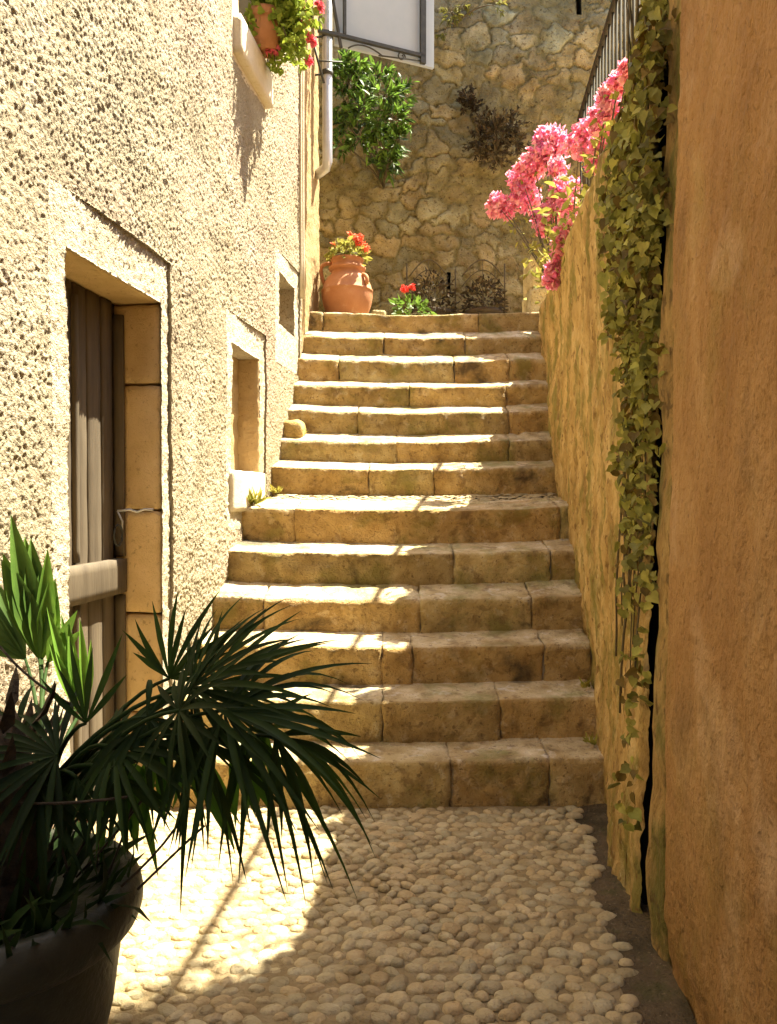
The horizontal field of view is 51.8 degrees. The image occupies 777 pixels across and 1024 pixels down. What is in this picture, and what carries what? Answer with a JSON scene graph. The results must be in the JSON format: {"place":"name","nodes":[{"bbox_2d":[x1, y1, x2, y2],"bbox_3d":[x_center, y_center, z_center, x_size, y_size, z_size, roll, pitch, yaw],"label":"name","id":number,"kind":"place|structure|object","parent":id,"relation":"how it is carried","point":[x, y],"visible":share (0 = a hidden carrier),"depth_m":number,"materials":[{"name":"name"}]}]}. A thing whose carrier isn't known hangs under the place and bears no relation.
{"place":"outdoors","nodes":[
{"label":"outdoors","id":0,"kind":"place"},
{"bbox_2d":[73,805,643,1023],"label":"cobbled path","id":1,"kind":"structure","parent":0,"point":[478,915],"depth_m":2.42,"materials":[{"name":"stone"}]},
{"bbox_2d":[0,829,142,1023],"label":"palm pot","id":2,"kind":"object","parent":1,"relation":"on","point":[64,976],"visible":0.47,"depth_m":1.59,"materials":[{"name":"grey ceramic"}]},
{"bbox_2d":[0,516,380,964],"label":"fan palm","id":3,"kind":"object","parent":2,"relation":"in","point":[41,791],"visible":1,"depth_m":1.69,"materials":[{"name":"green plant"}]},
{"bbox_2d":[574,803,696,1023],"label":"gutter","id":4,"kind":"object","parent":1,"relation":"on","point":[652,986],"visible":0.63,"depth_m":2.31,"materials":[{"name":"concrete"}]},
{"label":"upper landing","id":5,"kind":"structure","parent":0,"visible":0},
{"bbox_2d":[388,283,436,314],"bbox_3d":[0.182,-1.653,6.574,0.405,0.409,0.445,1,1,32],"label":"red geranium","id":6,"kind":"object","parent":5,"relation":"on","point":[418,300],"visible":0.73,"depth_m":6.51,"materials":[{"name":"green plant"}]},
{"bbox_2d":[413,307,450,314],"bbox_3d":[0.431,-1.769,7.866,0.374,0.410,0.374,0,1,0],"label":"planter","id":7,"kind":"object","parent":5,"relation":"on","point":[440,310],"visible":0.2,"depth_m":7.70,"materials":[{"name":"stone"}]},
{"bbox_2d":[406,267,460,314],"bbox_3d":[0.432,-2.056,7.854,0.577,0.677,0.552,0,1,0],"label":"potted shrub","id":8,"kind":"object","parent":7,"relation":"in","point":[441,286],"visible":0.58,"depth_m":7.80,"materials":[{"name":"brown plant"}]},
{"bbox_2d":[406,259,504,310],"bbox_3d":[0.685,-2.299,8.156,1.015,0.550,0.018,0,1,0],"label":"iron trellis","id":9,"kind":"object","parent":5,"relation":"on","point":[482,260],"visible":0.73,"depth_m":8.15,"materials":[{"name":"black metal"}]},
{"bbox_2d":[318,0,641,314],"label":"rubble wall","id":10,"kind":"structure","parent":5,"relation":"on","point":[533,60],"depth_m":8.51,"materials":[{"name":"stone"}]},
{"bbox_2d":[321,48,418,187],"bbox_3d":[-0.177,-3.932,7.970,1.016,1.386,1.091,0,1,0],"label":"shrub","id":11,"kind":"object","parent":10,"relation":"attached to","point":[373,131],"visible":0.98,"depth_m":7.79,"materials":[{"name":"green plant"}]},
{"bbox_2d":[455,83,482,115],"bbox_3d":[0.836,-4.297,8.374,0.314,0.333,0.236,-1,1,-26],"label":"dry tuft","id":12,"kind":"object","parent":10,"relation":"attached to","point":[470,101],"visible":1,"depth_m":8.33,"materials":[{"name":"brown plant"}]},
{"bbox_2d":[434,0,507,42],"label":"creeper","id":13,"kind":"object","parent":10,"relation":"attached to","point":[455,17],"visible":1,"depth_m":8.34,"materials":[{"name":"green plant"}]},
{"bbox_2d":[462,105,532,173],"bbox_3d":[1.123,-3.858,8.266,0.749,0.680,0.497,0,1,0],"label":"dry shrub","id":14,"kind":"object","parent":10,"relation":"attached to","point":[497,126],"visible":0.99,"depth_m":8.24,"materials":[{"name":"brown plant"}]},
{"bbox_2d":[465,307,502,313],"bbox_3d":[0.940,-1.769,7.866,0.374,0.410,0.374,0,1,0],"label":"planter","id":15,"kind":"object","parent":5,"relation":"on","point":[488,310],"visible":0.23,"depth_m":7.70,"materials":[{"name":"brown stone"}]},
{"bbox_2d":[459,274,508,313],"bbox_3d":[0.939,-2.028,7.859,0.509,0.610,0.504,0,1,0],"label":"potted shrub","id":16,"kind":"object","parent":15,"relation":"in","point":[489,284],"visible":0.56,"depth_m":7.79,"materials":[{"name":"brown plant"}]},
{"bbox_2d":[522,255,548,311],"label":"gate pillar","id":17,"kind":"structure","parent":5,"relation":"on","point":[532,294],"depth_m":6.50,"materials":[{"name":"stone"}]},
{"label":"ground","id":18,"kind":"structure","parent":0,"visible":0},
{"bbox_2d":[0,0,332,828],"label":"roughcast house","id":19,"kind":"structure","parent":18,"relation":"on","point":[162,170],"depth_m":3.50,"materials":[{"name":"paint"}]},
{"bbox_2d":[65,278,153,823],"bbox_3d":[-1.180,0.182,3.143,0.215,2.172,0.805,0,1,7],"label":"door","id":20,"kind":"structure","parent":19,"relation":"in","point":[95,335],"depth_m":3.32,"materials":[{"name":"brown wood"}]},
{"bbox_2d":[246,3,280,57],"bbox_3d":[-0.739,-2.880,4.816,0.240,0.217,0.239,0,1,0],"label":"window pot","id":21,"kind":"object","parent":19,"relation":"on","point":[266,37],"depth_m":4.74,"materials":[{"name":"ceramic"}]},
{"bbox_2d":[243,0,324,76],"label":"hanging geranium","id":22,"kind":"object","parent":21,"relation":"in","point":[290,16],"visible":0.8,"depth_m":4.75,"materials":[{"name":"green plant"}]},
{"bbox_2d":[314,0,433,83],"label":"hanging sign","id":23,"kind":"object","parent":19,"relation":"attached to","point":[402,31],"visible":0.98,"depth_m":6.45,"materials":[{"name":"metal"}]},
{"bbox_2d":[154,311,604,807],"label":"stone staircase","id":24,"kind":"structure","parent":18,"relation":"on","point":[405,534],"depth_m":4.33,"materials":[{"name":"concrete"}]},
{"bbox_2d":[247,486,269,504],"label":"weed","id":25,"kind":"object","parent":24,"relation":"on","point":[252,499],"visible":0.9,"depth_m":4.66,"materials":[{"name":"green plant"}]},
{"bbox_2d":[268,483,283,492],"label":"weed","id":26,"kind":"object","parent":24,"relation":"on","point":[275,490],"visible":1,"depth_m":5.10,"materials":[{"name":"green plant"}]},
{"bbox_2d":[319,254,372,313],"bbox_3d":[-0.349,-1.812,6.585,0.445,0.540,0.426,0,1,0],"label":"terracotta urn","id":27,"kind":"object","parent":24,"relation":"on","point":[346,287],"visible":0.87,"depth_m":6.44,"materials":[{"name":"orange ceramic"}]},
{"bbox_2d":[323,231,372,265],"bbox_3d":[-0.330,-2.139,6.581,0.407,0.340,0.396,0,1,0],"label":"geranium","id":28,"kind":"object","parent":27,"relation":"in","point":[363,251],"visible":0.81,"depth_m":6.50,"materials":[{"name":"green plant"}]},
{"bbox_2d":[371,310,385,315],"bbox_3d":[-0.078,-1.572,6.460,0.120,0.106,0.145,0,1,0],"label":"loose stone","id":29,"kind":"object","parent":24,"relation":"on","point":[382,312],"visible":0.31,"depth_m":6.39,"materials":[{"name":"beige stone"}]},
{"bbox_2d":[579,677,592,687],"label":"weed","id":30,"kind":"object","parent":24,"relation":"on","point":[586,684],"visible":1,"depth_m":3.71,"materials":[{"name":"green plant"}]},
{"bbox_2d":[582,732,597,744],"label":"weed","id":31,"kind":"object","parent":24,"relation":"on","point":[591,741],"visible":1,"depth_m":3.52,"materials":[{"name":"green plant"}]},
{"bbox_2d":[538,12,665,913],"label":"garden wall","id":32,"kind":"structure","parent":18,"relation":"on","point":[584,410],"depth_m":3.59,"materials":[{"name":"paint"}]},
{"bbox_2d":[484,57,627,303],"bbox_3d":[1.142,-2.307,5.328,0.759,1.850,3.374,0,1,2],"label":"bougainvillea","id":33,"kind":"object","parent":32,"relation":"attached to","point":[553,215],"visible":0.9,"depth_m":5.38,"materials":[{"name":"pink plant"}]},
{"bbox_2d":[577,0,639,201],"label":"iron railing","id":34,"kind":"object","parent":32,"relation":"on","point":[596,80],"visible":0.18,"depth_m":4.74,"materials":[{"name":"metal"}]},
{"bbox_2d":[593,0,680,831],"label":"ivy","id":35,"kind":"object","parent":32,"relation":"attached to","point":[631,198],"visible":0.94,"depth_m":2.44,"materials":[{"name":"green plant"}]},
{"bbox_2d":[640,0,776,1023],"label":"ochre house","id":36,"kind":"structure","parent":18,"relation":"on","point":[708,850],"depth_m":1.74,"materials":[{"name":"paint"}]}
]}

